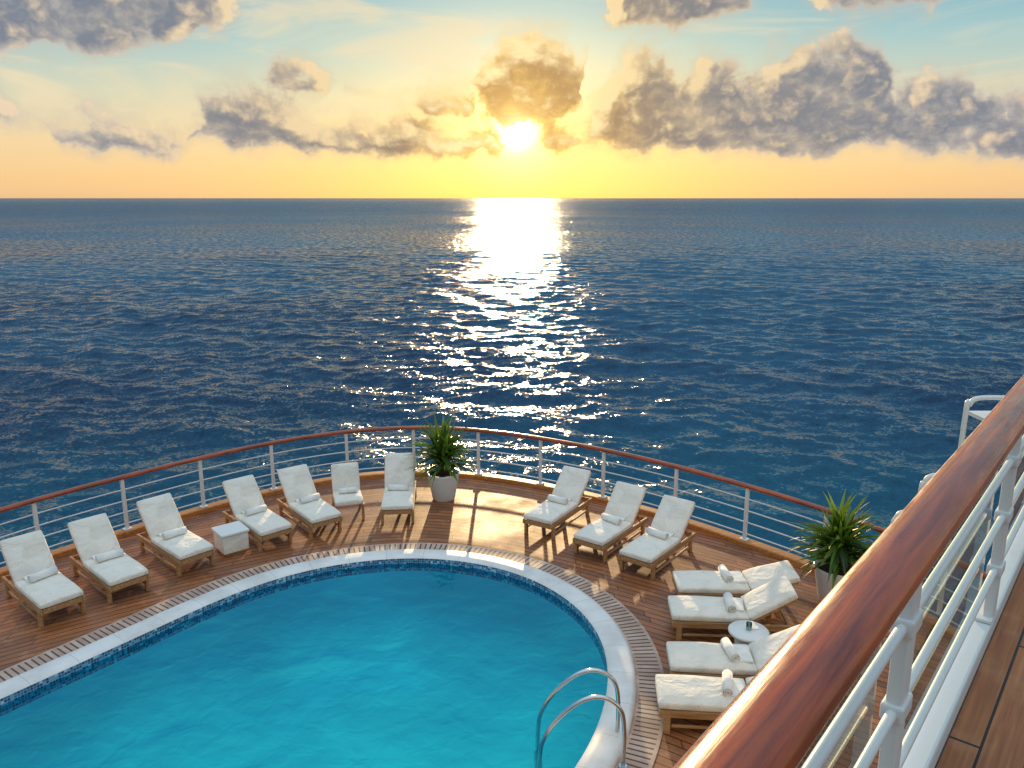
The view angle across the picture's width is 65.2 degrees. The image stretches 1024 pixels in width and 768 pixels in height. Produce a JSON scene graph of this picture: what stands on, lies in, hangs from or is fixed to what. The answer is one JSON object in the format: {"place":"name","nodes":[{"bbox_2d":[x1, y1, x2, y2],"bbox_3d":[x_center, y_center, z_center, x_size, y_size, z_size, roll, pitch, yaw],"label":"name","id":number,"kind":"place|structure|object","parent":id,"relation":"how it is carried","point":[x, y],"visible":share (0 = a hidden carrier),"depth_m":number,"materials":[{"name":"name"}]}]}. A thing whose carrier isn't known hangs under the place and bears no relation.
{"place":"outdoors","nodes":[
{"label":"outdoors","id":0,"kind":"place"},
{"bbox_2d":[0,476,945,767],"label":"pool deck","id":1,"kind":"structure","parent":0,"point":[482,512],"depth_m":13.63,"materials":[{"name":"brown wood"}]},
{"bbox_2d":[0,530,85,627],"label":"sun lounger","id":2,"kind":"object","parent":1,"relation":"on","point":[41,586],"visible":1,"depth_m":12.22,"materials":[{"name":"white fabric"}]},
{"bbox_2d":[67,513,149,603],"bbox_3d":[-6.539,2.777,12.930,1.640,0.934,0.635,12,17,41],"label":"sun lounger","id":3,"kind":"object","parent":1,"relation":"on","point":[109,565],"visible":1,"depth_m":12.91,"materials":[{"name":"white fabric"}]},
{"bbox_2d":[136,493,214,576],"bbox_3d":[-5.840,2.561,13.813,1.640,0.953,0.635,12,17,41],"label":"sun lounger","id":4,"kind":"object","parent":1,"relation":"on","point":[173,539],"visible":1,"depth_m":13.79,"materials":[{"name":"white fabric"}]},
{"bbox_2d":[211,521,249,556],"bbox_3d":[-4.980,2.750,14.192,0.500,0.415,0.500,-11,17,-39],"label":"side table","id":5,"kind":"object","parent":1,"relation":"on","point":[231,538],"visible":1,"depth_m":14.04,"materials":[{"name":"fabric"}]},
{"bbox_2d":[222,475,292,551],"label":"sun lounger","id":6,"kind":"object","parent":1,"relation":"on","point":[255,515],"visible":0.95,"depth_m":14.77,"materials":[{"name":"white fabric"}]},
{"bbox_2d":[276,464,342,538],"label":"sun lounger","id":7,"kind":"object","parent":1,"relation":"on","point":[309,507],"visible":1,"depth_m":15.35,"materials":[{"name":"white fabric"}]},
{"bbox_2d":[0,543,663,767],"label":"swimming pool","id":8,"kind":"structure","parent":1,"relation":"in","point":[418,655],"depth_m":11.46,"materials":[{"name":"stone"}]},
{"bbox_2d":[534,668,626,767],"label":"pool ladder","id":9,"kind":"object","parent":8,"relation":"attached to","point":[539,746],"visible":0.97,"depth_m":8.78,"materials":[{"name":"silver metal"}]},
{"bbox_2d":[331,462,364,519],"bbox_3d":[-3.253,2.109,15.782,0.560,0.943,0.928,-4,14,-16],"label":"deck chair","id":10,"kind":"object","parent":1,"relation":"on","point":[345,484],"visible":0.98,"depth_m":15.84,"materials":[{"name":"white fabric"}]},
{"bbox_2d":[380,453,416,523],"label":"sun lounger","id":11,"kind":"object","parent":1,"relation":"on","point":[399,494],"visible":1,"depth_m":16.06,"materials":[{"name":"white fabric"}]},
{"bbox_2d":[405,413,476,501],"bbox_3d":[-1.464,1.470,16.510,1.602,1.858,1.478,5,14,19],"label":"potted palm","id":12,"kind":"object","parent":1,"relation":"on","point":[443,477],"visible":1,"depth_m":16.37,"materials":[{"name":"plant"}]},
{"bbox_2d":[0,426,986,635],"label":"deck railing","id":13,"kind":"object","parent":1,"relation":"on","point":[930,620],"visible":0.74,"depth_m":15.56,"materials":[{"name":"white metal"}]},
{"bbox_2d":[523,466,591,539],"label":"sun lounger","id":14,"kind":"object","parent":1,"relation":"on","point":[558,506],"visible":1,"depth_m":15.29,"materials":[{"name":"white fabric"}]},
{"bbox_2d":[573,481,647,561],"bbox_3d":[1.793,2.436,14.406,0.635,0.930,1.640,10,16,36],"label":"sun lounger","id":15,"kind":"object","parent":1,"relation":"on","point":[612,525],"visible":1,"depth_m":14.39,"materials":[{"name":"white fabric"}]},
{"bbox_2d":[618,495,695,579],"bbox_3d":[2.520,2.597,13.752,0.635,0.912,1.640,10,16,37],"label":"sun lounger","id":16,"kind":"object","parent":1,"relation":"on","point":[659,541],"visible":1,"depth_m":13.73,"materials":[{"name":"white fabric"}]},
{"bbox_2d":[655,669,753,733],"bbox_3d":[2.634,3.751,9.511,1.816,0.585,0.635,1,13,5],"label":"sun lounger","id":17,"kind":"object","parent":1,"relation":"on","point":[695,697],"visible":0.5,"depth_m":9.35,"materials":[{"name":"white fabric"}]},
{"bbox_2d":[667,575,797,640],"bbox_3d":[3.123,3.193,11.456,1.710,0.791,0.635,1,13,4],"label":"sun lounger","id":18,"kind":"object","parent":1,"relation":"on","point":[768,599],"visible":0.93,"depth_m":11.25,"materials":[{"name":"white fabric"}]},
{"bbox_2d":[666,624,799,682],"bbox_3d":[2.881,3.507,10.232,1.749,0.733,0.635,1,13,5],"label":"sun lounger","id":19,"kind":"object","parent":1,"relation":"on","point":[751,659],"visible":0.59,"depth_m":10.12,"materials":[{"name":"white fabric"}]},
{"bbox_2d":[672,560,799,613],"bbox_3d":[3.412,3.090,12.289,1.806,0.615,0.635,0,13,2],"label":"sun lounger","id":20,"kind":"object","parent":1,"relation":"on","point":[722,580],"visible":0.81,"depth_m":12.12,"materials":[{"name":"white fabric"}]},
{"bbox_2d":[728,620,769,644],"bbox_3d":[3.200,3.473,10.848,0.540,0.520,0.540,0,13,0],"label":"side table","id":21,"kind":"object","parent":1,"relation":"on","point":[746,632],"visible":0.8,"depth_m":10.77,"materials":[{"name":"white paint"}]},
{"bbox_2d":[784,489,885,601],"bbox_3d":[5.017,2.482,12.204,1.592,1.838,1.558,0,13,0],"label":"potted palm","id":22,"kind":"object","parent":1,"relation":"on","point":[840,543],"visible":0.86,"depth_m":12.09,"materials":[{"name":"plant"}]},
{"bbox_2d":[890,395,1004,614],"bbox_3d":[6.359,1.804,11.687,1.593,3.392,0.550,0,13,0],"label":"white metal stair handrail","id":23,"kind":"object","parent":1,"relation":"on","point":[979,415],"visible":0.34,"depth_m":11.41,"materials":[{"name":"white metal"}]},
{"bbox_2d":[0,198,1023,617],"bbox_3d":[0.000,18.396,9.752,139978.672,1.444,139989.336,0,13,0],"label":"sea","id":24,"kind":"structure","parent":0,"point":[812,350],"depth_m":115.76,"materials":[{"name":"liquid"}]},
{"bbox_3d":[-1.900,13.359,4.815,18.880,15.996,31.324,0,13,0],"label":"ship","id":25,"kind":"object","parent":24,"relation":"on","visible":0},
{"bbox_2d":[902,520,1023,767],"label":"deck","id":26,"kind":"structure","parent":25,"relation":"on","point":[975,718],"depth_m":2.71,"materials":[{"name":"wood"}]},
{"bbox_2d":[673,375,1023,767],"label":"deck railing","id":27,"kind":"object","parent":26,"relation":"on","point":[780,709],"visible":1,"depth_m":1.58,"materials":[{"name":"white paint"}]},
{"bbox_2d":[0,0,1023,197],"label":"sky","id":28,"kind":"structure","parent":0,"point":[99,98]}
]}

